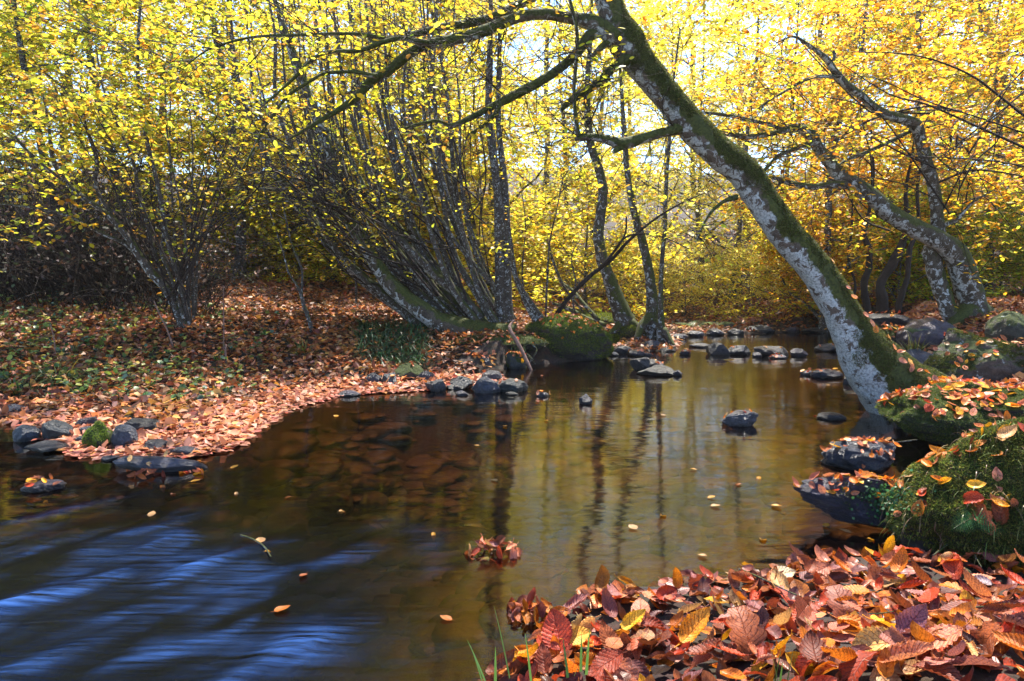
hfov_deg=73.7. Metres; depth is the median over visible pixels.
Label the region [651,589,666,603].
fallen leaf
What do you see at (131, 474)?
fallen leaf
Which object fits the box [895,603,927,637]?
fallen leaf
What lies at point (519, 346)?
stick
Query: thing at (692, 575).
fallen leaf
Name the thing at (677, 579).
fallen leaf
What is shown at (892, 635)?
fallen leaf
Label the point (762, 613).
fallen leaf
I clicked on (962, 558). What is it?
fallen leaf
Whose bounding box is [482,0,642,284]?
woodland tree
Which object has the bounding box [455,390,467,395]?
stone
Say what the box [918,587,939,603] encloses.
fallen leaf
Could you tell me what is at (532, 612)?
fallen leaf
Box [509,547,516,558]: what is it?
fallen leaf
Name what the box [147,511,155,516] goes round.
floating leaf
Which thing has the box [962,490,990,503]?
fallen leaf
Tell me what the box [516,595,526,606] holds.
fallen leaf
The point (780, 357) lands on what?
stone
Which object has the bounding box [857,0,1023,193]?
woodland tree
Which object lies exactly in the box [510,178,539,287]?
sapling
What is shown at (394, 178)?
bush
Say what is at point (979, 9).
woodland tree
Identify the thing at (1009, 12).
woodland tree
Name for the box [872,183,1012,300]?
bush
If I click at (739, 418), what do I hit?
stone
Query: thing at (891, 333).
boulder
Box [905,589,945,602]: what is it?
fallen leaf
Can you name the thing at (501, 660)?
fallen leaf
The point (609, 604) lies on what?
fallen leaf
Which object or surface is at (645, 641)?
fallen leaf
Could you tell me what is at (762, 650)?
fallen leaf
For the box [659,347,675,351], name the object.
stone
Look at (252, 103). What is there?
woodland tree
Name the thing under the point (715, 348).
stone
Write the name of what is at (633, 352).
stone
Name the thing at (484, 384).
stone
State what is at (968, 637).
fallen leaf
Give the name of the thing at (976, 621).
fallen leaf
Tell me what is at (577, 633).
fallen leaf
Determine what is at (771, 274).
bush
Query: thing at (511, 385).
stone
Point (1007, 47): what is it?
woodland tree
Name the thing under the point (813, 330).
stone
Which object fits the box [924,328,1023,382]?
mossy boulder
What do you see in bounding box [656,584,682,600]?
fallen leaf
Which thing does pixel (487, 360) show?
stone
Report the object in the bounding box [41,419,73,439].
stone
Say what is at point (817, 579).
fallen leaf
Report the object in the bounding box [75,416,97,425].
stone
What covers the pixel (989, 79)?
dark tree
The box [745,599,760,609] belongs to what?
fallen leaf
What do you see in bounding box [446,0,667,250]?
woodland tree
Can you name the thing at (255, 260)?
bush
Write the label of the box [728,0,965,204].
woodland tree
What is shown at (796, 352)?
stone
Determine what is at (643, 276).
bush
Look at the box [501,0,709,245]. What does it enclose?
woodland tree
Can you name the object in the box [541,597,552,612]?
fallen leaf
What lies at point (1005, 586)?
fallen leaf
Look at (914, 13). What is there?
woodland tree
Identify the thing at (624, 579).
fallen leaf
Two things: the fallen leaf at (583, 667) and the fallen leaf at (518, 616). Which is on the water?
the fallen leaf at (518, 616)
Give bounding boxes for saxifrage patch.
[842,469,935,529]
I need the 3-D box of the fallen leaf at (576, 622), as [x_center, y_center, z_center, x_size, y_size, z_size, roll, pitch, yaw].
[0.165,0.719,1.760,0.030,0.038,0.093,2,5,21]
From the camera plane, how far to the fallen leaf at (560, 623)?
1.73 m
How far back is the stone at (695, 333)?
11.81 m
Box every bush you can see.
[89,75,296,275]
[126,82,325,276]
[168,147,317,276]
[191,122,371,280]
[213,91,415,281]
[233,156,353,282]
[260,171,377,283]
[262,140,447,285]
[287,147,435,280]
[298,57,611,313]
[337,118,486,286]
[337,140,439,279]
[358,192,463,268]
[413,192,546,295]
[449,189,557,284]
[461,184,592,293]
[484,113,715,327]
[510,178,623,300]
[538,246,592,294]
[579,242,634,297]
[592,212,700,311]
[595,235,658,295]
[638,233,733,318]
[682,237,754,298]
[691,189,847,321]
[701,232,783,310]
[746,241,803,298]
[749,180,910,314]
[756,121,952,329]
[798,125,1016,304]
[818,165,1009,301]
[855,231,920,291]
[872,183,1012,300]
[877,179,1023,302]
[957,198,1023,287]
[978,214,1023,292]
[990,203,1023,280]
[1007,240,1023,295]
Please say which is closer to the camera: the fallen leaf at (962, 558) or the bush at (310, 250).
the fallen leaf at (962, 558)
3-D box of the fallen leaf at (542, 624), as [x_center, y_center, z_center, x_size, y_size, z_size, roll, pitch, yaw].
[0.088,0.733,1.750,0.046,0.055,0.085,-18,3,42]
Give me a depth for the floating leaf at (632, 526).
2.63 m
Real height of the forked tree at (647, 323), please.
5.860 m
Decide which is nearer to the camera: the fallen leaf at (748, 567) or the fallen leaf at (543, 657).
the fallen leaf at (543, 657)
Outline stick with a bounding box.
[508,320,532,369]
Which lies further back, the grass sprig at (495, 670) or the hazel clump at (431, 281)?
the hazel clump at (431, 281)
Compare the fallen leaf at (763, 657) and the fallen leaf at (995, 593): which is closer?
the fallen leaf at (763, 657)
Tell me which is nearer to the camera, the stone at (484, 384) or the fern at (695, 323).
the stone at (484, 384)
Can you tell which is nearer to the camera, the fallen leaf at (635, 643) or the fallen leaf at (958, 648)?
the fallen leaf at (958, 648)
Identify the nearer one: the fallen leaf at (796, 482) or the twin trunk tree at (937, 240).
the fallen leaf at (796, 482)
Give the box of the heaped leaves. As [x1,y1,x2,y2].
[480,543,1023,680]
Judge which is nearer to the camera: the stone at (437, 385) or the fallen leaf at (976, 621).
the fallen leaf at (976, 621)
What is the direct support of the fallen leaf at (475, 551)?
on the fallen leaf
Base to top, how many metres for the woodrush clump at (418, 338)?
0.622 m
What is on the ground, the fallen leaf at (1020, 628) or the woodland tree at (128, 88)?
the woodland tree at (128, 88)
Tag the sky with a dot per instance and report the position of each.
(536, 43)
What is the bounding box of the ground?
[0,168,1023,680]
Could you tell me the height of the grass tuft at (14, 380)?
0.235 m
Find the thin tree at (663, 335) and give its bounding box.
[637,0,789,346]
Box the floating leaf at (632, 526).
[629,524,637,529]
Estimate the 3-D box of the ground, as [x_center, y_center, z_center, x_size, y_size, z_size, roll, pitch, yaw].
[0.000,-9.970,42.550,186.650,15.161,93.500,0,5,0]
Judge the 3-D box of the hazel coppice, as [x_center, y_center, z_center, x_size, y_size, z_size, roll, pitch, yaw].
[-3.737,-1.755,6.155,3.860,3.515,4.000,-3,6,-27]
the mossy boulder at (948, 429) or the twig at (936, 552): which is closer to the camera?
the twig at (936, 552)
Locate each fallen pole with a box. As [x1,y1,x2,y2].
[552,302,605,327]
[559,281,599,321]
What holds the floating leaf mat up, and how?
on the water
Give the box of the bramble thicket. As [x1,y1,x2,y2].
[0,62,320,326]
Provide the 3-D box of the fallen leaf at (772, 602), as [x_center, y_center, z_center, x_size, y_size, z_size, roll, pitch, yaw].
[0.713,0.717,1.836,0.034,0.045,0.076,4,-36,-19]
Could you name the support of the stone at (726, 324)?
on the ground
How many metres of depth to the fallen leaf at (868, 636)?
1.36 m
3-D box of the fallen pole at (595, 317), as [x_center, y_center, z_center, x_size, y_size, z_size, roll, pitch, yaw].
[1.035,-0.618,10.672,0.090,0.635,0.850,-5,7,-43]
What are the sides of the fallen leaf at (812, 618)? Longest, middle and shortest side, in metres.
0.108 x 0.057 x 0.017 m
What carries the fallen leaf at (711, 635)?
on the heaped leaves
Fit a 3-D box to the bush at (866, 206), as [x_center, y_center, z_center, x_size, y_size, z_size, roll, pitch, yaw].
[7.892,-2.269,14.480,4.003,4.203,3.539,0,5,-5]
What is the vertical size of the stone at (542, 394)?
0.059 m
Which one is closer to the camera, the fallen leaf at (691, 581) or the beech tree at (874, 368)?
the fallen leaf at (691, 581)
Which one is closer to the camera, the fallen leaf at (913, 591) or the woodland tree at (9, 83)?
the fallen leaf at (913, 591)
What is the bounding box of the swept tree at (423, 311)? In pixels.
[80,0,537,363]
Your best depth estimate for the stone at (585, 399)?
5.31 m
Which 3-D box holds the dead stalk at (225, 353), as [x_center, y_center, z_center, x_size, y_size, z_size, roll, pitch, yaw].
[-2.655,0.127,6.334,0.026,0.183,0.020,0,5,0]
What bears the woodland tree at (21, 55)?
on the ground
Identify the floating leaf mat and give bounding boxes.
[16,377,450,459]
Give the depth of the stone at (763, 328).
12.62 m
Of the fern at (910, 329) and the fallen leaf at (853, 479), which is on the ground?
the fern at (910, 329)
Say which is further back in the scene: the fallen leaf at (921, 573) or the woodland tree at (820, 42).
the woodland tree at (820, 42)
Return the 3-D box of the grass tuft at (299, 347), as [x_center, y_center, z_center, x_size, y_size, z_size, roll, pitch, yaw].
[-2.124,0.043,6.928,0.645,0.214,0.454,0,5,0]
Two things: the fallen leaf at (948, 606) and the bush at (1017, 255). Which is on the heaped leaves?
the fallen leaf at (948, 606)
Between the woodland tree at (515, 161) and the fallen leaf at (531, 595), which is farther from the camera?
the woodland tree at (515, 161)
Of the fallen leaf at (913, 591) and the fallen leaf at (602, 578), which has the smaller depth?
the fallen leaf at (913, 591)
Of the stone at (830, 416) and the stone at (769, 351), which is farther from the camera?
the stone at (769, 351)
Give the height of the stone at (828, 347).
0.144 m
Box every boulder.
[525,313,613,360]
[793,475,889,526]
[875,381,1023,445]
[878,417,1023,571]
[882,323,898,341]
[896,317,954,350]
[907,348,931,363]
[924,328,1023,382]
[984,311,1023,342]
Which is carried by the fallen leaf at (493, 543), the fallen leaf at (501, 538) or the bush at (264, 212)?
the fallen leaf at (501, 538)
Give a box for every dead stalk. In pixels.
[50,324,55,352]
[153,301,173,346]
[220,285,225,349]
[224,344,226,363]
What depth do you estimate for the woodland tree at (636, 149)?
28.82 m
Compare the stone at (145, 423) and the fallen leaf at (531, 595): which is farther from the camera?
the stone at (145, 423)
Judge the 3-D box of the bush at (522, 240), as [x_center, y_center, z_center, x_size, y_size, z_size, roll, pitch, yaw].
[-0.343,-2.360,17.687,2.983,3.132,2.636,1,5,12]
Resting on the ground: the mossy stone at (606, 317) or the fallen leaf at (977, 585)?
the mossy stone at (606, 317)
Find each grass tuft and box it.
[0,368,57,395]
[17,353,108,390]
[284,336,327,354]
[897,330,935,351]
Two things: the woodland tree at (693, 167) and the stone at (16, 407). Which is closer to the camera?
the stone at (16, 407)
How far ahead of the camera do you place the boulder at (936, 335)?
6.76 m
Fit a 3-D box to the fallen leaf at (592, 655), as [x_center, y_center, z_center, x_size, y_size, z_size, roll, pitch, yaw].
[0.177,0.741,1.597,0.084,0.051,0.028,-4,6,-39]
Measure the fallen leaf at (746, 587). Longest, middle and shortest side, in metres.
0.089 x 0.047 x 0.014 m
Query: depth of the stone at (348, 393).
5.67 m
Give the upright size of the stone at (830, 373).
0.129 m
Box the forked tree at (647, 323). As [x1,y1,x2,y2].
[567,0,728,340]
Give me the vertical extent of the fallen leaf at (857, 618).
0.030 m
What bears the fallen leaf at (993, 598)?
on the heaped leaves
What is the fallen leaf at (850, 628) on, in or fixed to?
on the heaped leaves
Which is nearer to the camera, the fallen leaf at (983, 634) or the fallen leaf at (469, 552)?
the fallen leaf at (983, 634)
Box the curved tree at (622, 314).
[542,0,729,337]
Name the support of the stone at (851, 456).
on the water
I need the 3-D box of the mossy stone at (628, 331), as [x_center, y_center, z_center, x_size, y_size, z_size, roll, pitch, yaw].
[1.807,-0.107,10.347,0.726,0.395,0.589,0,5,0]
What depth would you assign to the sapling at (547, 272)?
9.91 m
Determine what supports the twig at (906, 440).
on the water
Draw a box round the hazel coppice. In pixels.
[0,0,315,327]
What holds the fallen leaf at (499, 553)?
on the water
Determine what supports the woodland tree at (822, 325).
on the ground
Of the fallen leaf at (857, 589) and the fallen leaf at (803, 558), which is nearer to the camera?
the fallen leaf at (857, 589)
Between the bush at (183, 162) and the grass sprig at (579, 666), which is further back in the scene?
the bush at (183, 162)
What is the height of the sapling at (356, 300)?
2.482 m
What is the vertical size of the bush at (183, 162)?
3.978 m
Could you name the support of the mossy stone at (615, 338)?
on the water
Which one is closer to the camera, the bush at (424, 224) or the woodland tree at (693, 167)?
the bush at (424, 224)
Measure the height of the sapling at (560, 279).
1.104 m
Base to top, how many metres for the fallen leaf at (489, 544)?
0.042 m
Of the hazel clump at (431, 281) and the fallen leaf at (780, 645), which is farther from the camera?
the hazel clump at (431, 281)
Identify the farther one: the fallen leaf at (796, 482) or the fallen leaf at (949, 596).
the fallen leaf at (796, 482)
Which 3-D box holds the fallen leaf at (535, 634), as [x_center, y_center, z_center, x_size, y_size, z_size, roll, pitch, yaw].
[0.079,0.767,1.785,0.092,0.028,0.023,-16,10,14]
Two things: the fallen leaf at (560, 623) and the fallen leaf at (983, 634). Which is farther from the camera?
the fallen leaf at (560, 623)
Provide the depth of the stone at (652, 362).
7.52 m
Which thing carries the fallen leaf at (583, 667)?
on the heaped leaves
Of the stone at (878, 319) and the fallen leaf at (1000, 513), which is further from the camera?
the stone at (878, 319)
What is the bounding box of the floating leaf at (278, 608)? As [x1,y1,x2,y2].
[274,605,289,611]
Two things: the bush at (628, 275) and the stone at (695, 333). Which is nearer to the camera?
the stone at (695, 333)
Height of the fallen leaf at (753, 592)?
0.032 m
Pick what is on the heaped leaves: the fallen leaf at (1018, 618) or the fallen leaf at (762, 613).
the fallen leaf at (1018, 618)
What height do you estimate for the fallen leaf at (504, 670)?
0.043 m
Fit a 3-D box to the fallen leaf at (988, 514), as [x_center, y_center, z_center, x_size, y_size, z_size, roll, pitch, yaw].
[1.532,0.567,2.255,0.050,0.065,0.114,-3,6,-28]
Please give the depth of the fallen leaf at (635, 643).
1.66 m
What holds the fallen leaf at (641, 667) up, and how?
on the heaped leaves
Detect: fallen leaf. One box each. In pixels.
[126,472,134,476]
[136,472,146,478]
[468,544,471,555]
[471,548,480,556]
[476,649,514,674]
[485,538,494,548]
[489,541,497,546]
[494,535,507,544]
[496,545,502,558]
[497,651,519,662]
[499,667,513,675]
[506,543,517,549]
[506,597,513,612]
[508,602,522,612]
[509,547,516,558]
[511,606,520,621]
[514,546,520,556]
[514,611,522,622]
[514,642,538,657]
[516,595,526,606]
[517,656,534,663]
[521,609,530,623]
[522,598,527,612]
[526,605,547,614]
[527,587,535,604]
[527,628,540,640]
[533,605,538,621]
[534,642,551,675]
[538,601,545,619]
[539,608,553,643]
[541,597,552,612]
[541,608,572,650]
[554,604,571,615]
[560,593,586,611]
[567,658,582,672]
[569,625,590,645]
[571,612,581,628]
[571,638,600,653]
[574,651,595,664]
[577,665,590,670]
[578,614,600,631]
[587,644,628,676]
[594,564,609,598]
[599,621,617,648]
[601,587,619,622]
[605,637,622,648]
[607,583,632,598]
[614,574,635,586]
[617,609,645,630]
[617,657,638,680]
[623,642,649,652]
[623,657,649,677]
[630,629,660,653]
[631,596,650,612]
[631,636,642,659]
[634,616,664,629]
[635,590,667,604]
[637,638,656,644]
[649,610,667,627]
[649,629,676,654]
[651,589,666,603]
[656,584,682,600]
[658,648,688,659]
[659,577,668,582]
[668,610,683,626]
[668,641,689,654]
[671,602,702,613]
[672,567,682,593]
[674,607,709,647]
[681,598,708,608]
[683,630,722,654]
[688,573,706,590]
[689,652,713,670]
[690,571,696,578]
[691,624,713,656]
[706,644,753,655]
[710,590,723,606]
[710,618,726,622]
[718,613,729,618]
[726,605,766,663]
[731,571,754,582]
[740,564,753,570]
[741,584,757,591]
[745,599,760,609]
[746,635,756,653]
[749,589,761,599]
[750,654,775,665]
[756,605,768,628]
[757,645,767,663]
[766,597,782,615]
[767,565,777,580]
[767,583,794,607]
[770,568,789,596]
[773,607,790,624]
[773,630,792,654]
[777,565,795,576]
[789,541,803,554]
[791,634,802,642]
[792,476,799,487]
[792,552,811,564]
[792,607,815,625]
[794,595,815,623]
[794,653,812,676]
[798,629,829,662]
[802,597,820,612]
[804,559,816,572]
[805,561,834,577]
[809,471,819,479]
[811,581,831,589]
[813,571,823,589]
[821,637,834,647]
[821,646,857,660]
[824,584,857,618]
[824,596,867,603]
[827,622,849,630]
[830,614,864,629]
[831,553,854,573]
[832,567,854,571]
[835,599,870,615]
[837,619,859,631]
[838,649,881,680]
[843,584,875,593]
[848,474,857,482]
[850,625,890,650]
[857,441,868,447]
[858,595,864,606]
[862,555,875,564]
[862,614,895,628]
[864,639,934,662]
[873,571,901,578]
[876,626,906,646]
[879,566,905,580]
[883,535,895,552]
[889,546,908,572]
[890,545,922,553]
[890,579,927,589]
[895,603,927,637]
[901,625,929,640]
[903,657,962,680]
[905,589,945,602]
[908,556,931,562]
[911,557,931,581]
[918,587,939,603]
[918,624,951,660]
[923,627,967,653]
[928,619,971,649]
[929,445,944,453]
[929,567,951,576]
[931,648,945,658]
[935,554,967,566]
[939,581,962,591]
[939,586,962,593]
[940,551,952,559]
[941,600,986,610]
[942,551,963,581]
[945,593,958,601]
[945,639,965,655]
[948,654,1012,670]
[955,616,982,628]
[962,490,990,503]
[962,631,983,654]
[962,638,978,655]
[963,552,981,559]
[963,568,998,597]
[965,447,977,451]
[966,575,991,584]
[966,584,1013,602]
[968,503,995,525]
[970,603,1010,612]
[970,614,1006,672]
[971,573,995,579]
[976,609,1023,634]
[983,551,999,561]
[986,570,1004,574]
[990,586,1000,596]
[991,494,1009,506]
[991,495,1009,524]
[992,611,1023,626]
[992,630,1023,650]
[993,583,1016,590]
[994,424,1017,437]
[995,600,1020,603]
[996,553,1015,562]
[998,612,1023,631]
[1000,564,1023,584]
[1001,602,1023,608]
[1014,549,1023,562]
[1015,596,1023,601]
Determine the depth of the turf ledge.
7.82 m
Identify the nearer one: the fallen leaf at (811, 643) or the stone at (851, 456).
the fallen leaf at (811, 643)
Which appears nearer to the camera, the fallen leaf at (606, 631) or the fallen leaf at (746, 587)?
the fallen leaf at (606, 631)
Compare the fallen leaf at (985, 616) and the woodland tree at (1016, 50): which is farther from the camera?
the woodland tree at (1016, 50)
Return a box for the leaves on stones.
[25,242,1023,534]
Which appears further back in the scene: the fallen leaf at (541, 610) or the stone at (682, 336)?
the stone at (682, 336)
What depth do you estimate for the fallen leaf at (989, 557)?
2.22 m
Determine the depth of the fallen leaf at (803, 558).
2.24 m
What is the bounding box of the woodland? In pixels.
[0,0,1023,231]
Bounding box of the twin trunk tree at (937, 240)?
[631,0,1023,325]
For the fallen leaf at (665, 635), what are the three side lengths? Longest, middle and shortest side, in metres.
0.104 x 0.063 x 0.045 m
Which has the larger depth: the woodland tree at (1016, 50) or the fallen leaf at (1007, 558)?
the woodland tree at (1016, 50)
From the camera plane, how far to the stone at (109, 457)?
3.64 m
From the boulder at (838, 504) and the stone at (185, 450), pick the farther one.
the stone at (185, 450)
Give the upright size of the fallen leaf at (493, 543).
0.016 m
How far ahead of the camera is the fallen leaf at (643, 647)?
1.66 m
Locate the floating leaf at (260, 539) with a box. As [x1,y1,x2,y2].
[255,537,265,542]
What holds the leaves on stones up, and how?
on the mossy boulder at (948, 429)
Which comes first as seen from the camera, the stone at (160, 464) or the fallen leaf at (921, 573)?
the fallen leaf at (921, 573)
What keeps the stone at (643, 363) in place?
on the water
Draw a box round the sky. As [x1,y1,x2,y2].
[0,0,1023,174]
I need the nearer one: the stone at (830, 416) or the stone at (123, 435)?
the stone at (123, 435)
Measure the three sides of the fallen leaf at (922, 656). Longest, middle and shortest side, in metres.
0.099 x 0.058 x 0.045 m
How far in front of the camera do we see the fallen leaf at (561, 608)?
1.90 m
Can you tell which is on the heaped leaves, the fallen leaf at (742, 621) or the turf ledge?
the fallen leaf at (742, 621)
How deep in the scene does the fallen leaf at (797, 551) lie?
2.27 m
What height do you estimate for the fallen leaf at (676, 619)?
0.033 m
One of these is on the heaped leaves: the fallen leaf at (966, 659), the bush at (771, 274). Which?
the fallen leaf at (966, 659)
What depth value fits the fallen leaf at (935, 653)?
1.24 m
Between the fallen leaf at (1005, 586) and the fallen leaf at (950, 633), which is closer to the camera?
the fallen leaf at (950, 633)
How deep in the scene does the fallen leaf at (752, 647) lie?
1.49 m
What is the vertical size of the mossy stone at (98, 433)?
0.214 m
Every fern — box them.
[676,320,715,326]
[899,327,932,333]
[952,510,1005,534]
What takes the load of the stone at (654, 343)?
on the ground
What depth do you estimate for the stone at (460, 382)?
6.05 m
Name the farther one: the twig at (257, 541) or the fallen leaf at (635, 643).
the twig at (257, 541)
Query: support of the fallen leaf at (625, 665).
on the heaped leaves
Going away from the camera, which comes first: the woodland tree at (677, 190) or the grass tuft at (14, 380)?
the grass tuft at (14, 380)
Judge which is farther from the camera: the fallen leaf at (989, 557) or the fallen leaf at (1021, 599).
the fallen leaf at (989, 557)
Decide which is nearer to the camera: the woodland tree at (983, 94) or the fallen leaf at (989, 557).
the fallen leaf at (989, 557)
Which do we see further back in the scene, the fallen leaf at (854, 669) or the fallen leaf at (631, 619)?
the fallen leaf at (631, 619)
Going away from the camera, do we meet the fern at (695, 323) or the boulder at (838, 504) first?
the boulder at (838, 504)
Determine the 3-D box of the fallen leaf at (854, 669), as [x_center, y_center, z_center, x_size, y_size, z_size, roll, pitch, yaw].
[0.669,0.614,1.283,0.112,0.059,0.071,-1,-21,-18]
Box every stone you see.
[7,404,28,414]
[12,424,40,441]
[20,479,66,492]
[24,440,68,452]
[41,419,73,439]
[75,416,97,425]
[79,426,90,433]
[81,419,112,448]
[101,455,119,460]
[111,424,137,447]
[112,456,207,472]
[124,418,158,432]
[143,439,167,449]
[169,393,182,401]
[170,446,198,454]
[338,390,360,396]
[365,372,381,382]
[382,372,396,383]
[394,363,423,379]
[418,371,434,380]
[425,379,445,391]
[447,376,474,389]
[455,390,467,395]
[471,376,500,392]
[478,356,493,365]
[481,370,501,379]
[497,378,527,392]
[505,392,518,394]
[506,351,526,368]
[537,392,548,396]
[561,309,600,314]
[579,394,592,403]
[585,312,613,324]
[609,321,643,339]
[611,333,621,343]
[614,345,630,353]
[628,349,644,355]
[629,357,649,369]
[636,365,673,375]
[642,340,659,347]
[649,359,662,366]
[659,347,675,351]
[673,333,687,338]
[673,370,681,375]
[679,350,690,354]
[687,331,703,336]
[689,343,709,347]
[706,342,729,354]
[707,328,723,334]
[717,321,735,327]
[721,410,758,426]
[727,328,744,334]
[728,345,750,354]
[745,325,774,332]
[752,352,761,357]
[754,346,788,356]
[769,354,786,358]
[784,327,798,332]
[790,348,807,356]
[800,327,824,332]
[800,370,811,375]
[810,369,843,378]
[814,343,835,351]
[817,412,846,420]
[820,440,896,470]
[869,313,911,327]
[951,567,971,585]
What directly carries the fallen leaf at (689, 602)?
on the heaped leaves
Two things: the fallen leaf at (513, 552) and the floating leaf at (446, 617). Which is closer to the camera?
the floating leaf at (446, 617)
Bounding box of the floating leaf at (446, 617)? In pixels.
[440,615,451,620]
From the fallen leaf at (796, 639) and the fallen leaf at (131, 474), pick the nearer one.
the fallen leaf at (796, 639)
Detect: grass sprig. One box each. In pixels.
[467,640,496,680]
[494,607,531,680]
[563,629,589,677]
[769,643,795,680]
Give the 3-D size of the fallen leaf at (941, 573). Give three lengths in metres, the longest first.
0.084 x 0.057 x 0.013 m
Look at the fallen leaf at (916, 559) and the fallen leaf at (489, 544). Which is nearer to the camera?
the fallen leaf at (916, 559)
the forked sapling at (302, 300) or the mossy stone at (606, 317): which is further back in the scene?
the mossy stone at (606, 317)
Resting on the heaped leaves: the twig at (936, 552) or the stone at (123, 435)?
the twig at (936, 552)
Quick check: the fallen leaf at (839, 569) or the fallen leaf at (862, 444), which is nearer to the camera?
the fallen leaf at (839, 569)
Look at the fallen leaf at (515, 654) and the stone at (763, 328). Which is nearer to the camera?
the fallen leaf at (515, 654)
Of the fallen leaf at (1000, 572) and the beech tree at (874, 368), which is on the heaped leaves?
the fallen leaf at (1000, 572)
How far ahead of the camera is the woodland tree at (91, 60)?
11.68 m
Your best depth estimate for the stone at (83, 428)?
4.20 m
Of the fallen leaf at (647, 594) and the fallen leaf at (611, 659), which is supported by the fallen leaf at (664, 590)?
the fallen leaf at (647, 594)
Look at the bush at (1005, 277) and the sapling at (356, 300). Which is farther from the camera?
the bush at (1005, 277)
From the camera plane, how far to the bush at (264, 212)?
13.29 m
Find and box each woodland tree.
[0,0,109,187]
[0,0,195,232]
[0,0,269,252]
[0,0,304,248]
[0,1,202,237]
[0,17,99,190]
[0,18,118,209]
[0,42,61,186]
[1,0,186,225]
[46,0,390,279]
[70,0,393,275]
[103,0,327,242]
[176,0,399,271]
[184,0,448,281]
[242,0,432,242]
[274,0,534,267]
[278,0,541,226]
[331,0,607,296]
[358,0,608,241]
[387,0,605,279]
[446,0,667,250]
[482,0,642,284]
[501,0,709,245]
[524,0,698,238]
[570,0,801,257]
[594,0,758,283]
[608,0,789,280]
[635,0,840,239]
[635,0,875,298]
[679,0,902,234]
[699,0,939,271]
[712,0,939,219]
[714,0,977,332]
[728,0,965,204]
[783,0,1023,277]
[786,0,1023,303]
[842,0,1021,190]
[847,0,1023,292]
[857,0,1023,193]
[892,0,1023,228]
[904,0,1023,224]
[962,111,1023,195]
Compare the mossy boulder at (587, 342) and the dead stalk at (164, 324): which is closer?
the dead stalk at (164, 324)
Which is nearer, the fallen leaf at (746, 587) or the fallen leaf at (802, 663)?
the fallen leaf at (802, 663)
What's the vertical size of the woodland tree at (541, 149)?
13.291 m
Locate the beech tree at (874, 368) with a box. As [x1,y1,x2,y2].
[0,0,957,415]
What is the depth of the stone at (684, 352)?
8.85 m
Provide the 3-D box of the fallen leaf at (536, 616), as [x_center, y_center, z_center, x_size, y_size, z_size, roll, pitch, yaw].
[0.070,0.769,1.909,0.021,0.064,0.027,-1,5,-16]
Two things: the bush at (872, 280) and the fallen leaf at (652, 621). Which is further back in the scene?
the bush at (872, 280)
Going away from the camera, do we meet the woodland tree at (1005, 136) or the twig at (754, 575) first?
the twig at (754, 575)
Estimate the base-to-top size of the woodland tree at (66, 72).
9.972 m
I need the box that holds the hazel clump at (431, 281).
[213,0,605,328]
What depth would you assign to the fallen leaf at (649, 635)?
1.70 m
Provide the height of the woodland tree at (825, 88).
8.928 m
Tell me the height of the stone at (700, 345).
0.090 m
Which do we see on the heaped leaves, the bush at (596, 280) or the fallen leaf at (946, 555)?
the fallen leaf at (946, 555)
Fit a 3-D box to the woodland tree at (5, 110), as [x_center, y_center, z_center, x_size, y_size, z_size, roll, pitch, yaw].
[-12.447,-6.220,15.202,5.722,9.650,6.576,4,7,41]
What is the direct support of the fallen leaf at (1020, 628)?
on the heaped leaves
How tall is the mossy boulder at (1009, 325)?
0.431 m
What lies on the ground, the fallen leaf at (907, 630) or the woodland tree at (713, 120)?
the woodland tree at (713, 120)
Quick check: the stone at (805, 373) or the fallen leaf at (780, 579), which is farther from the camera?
the stone at (805, 373)
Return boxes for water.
[0,332,949,680]
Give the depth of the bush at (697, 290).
15.05 m
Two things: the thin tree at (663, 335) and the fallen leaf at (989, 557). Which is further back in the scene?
the thin tree at (663, 335)
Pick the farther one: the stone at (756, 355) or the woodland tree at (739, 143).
the woodland tree at (739, 143)
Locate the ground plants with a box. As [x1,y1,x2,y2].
[0,287,282,401]
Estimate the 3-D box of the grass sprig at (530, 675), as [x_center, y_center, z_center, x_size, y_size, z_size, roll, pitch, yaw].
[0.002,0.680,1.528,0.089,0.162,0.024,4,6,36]
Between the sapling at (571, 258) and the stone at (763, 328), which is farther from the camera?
the stone at (763, 328)
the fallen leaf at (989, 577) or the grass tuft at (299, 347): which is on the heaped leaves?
the fallen leaf at (989, 577)
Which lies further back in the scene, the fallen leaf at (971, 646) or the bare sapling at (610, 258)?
the bare sapling at (610, 258)
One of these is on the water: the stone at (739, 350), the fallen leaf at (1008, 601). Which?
the stone at (739, 350)
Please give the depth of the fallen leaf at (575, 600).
1.93 m
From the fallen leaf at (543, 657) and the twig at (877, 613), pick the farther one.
the twig at (877, 613)
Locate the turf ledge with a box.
[449,333,548,351]
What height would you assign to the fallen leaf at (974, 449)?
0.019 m
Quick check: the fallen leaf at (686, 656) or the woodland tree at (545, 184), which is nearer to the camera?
the fallen leaf at (686, 656)
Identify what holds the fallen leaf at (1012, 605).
on the ground
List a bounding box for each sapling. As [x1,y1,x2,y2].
[237,143,314,332]
[337,123,364,302]
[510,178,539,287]
[527,242,583,311]
[539,163,579,316]
[540,170,718,314]
[546,231,595,313]
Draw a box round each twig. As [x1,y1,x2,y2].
[240,534,271,556]
[738,568,814,602]
[857,611,893,614]
[891,439,917,442]
[932,543,948,555]
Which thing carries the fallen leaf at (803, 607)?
on the heaped leaves
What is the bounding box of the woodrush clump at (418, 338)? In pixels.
[340,310,443,370]
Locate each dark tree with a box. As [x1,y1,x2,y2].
[746,21,932,294]
[748,15,970,313]
[804,22,1023,313]
[813,16,1023,314]
[903,8,1023,298]

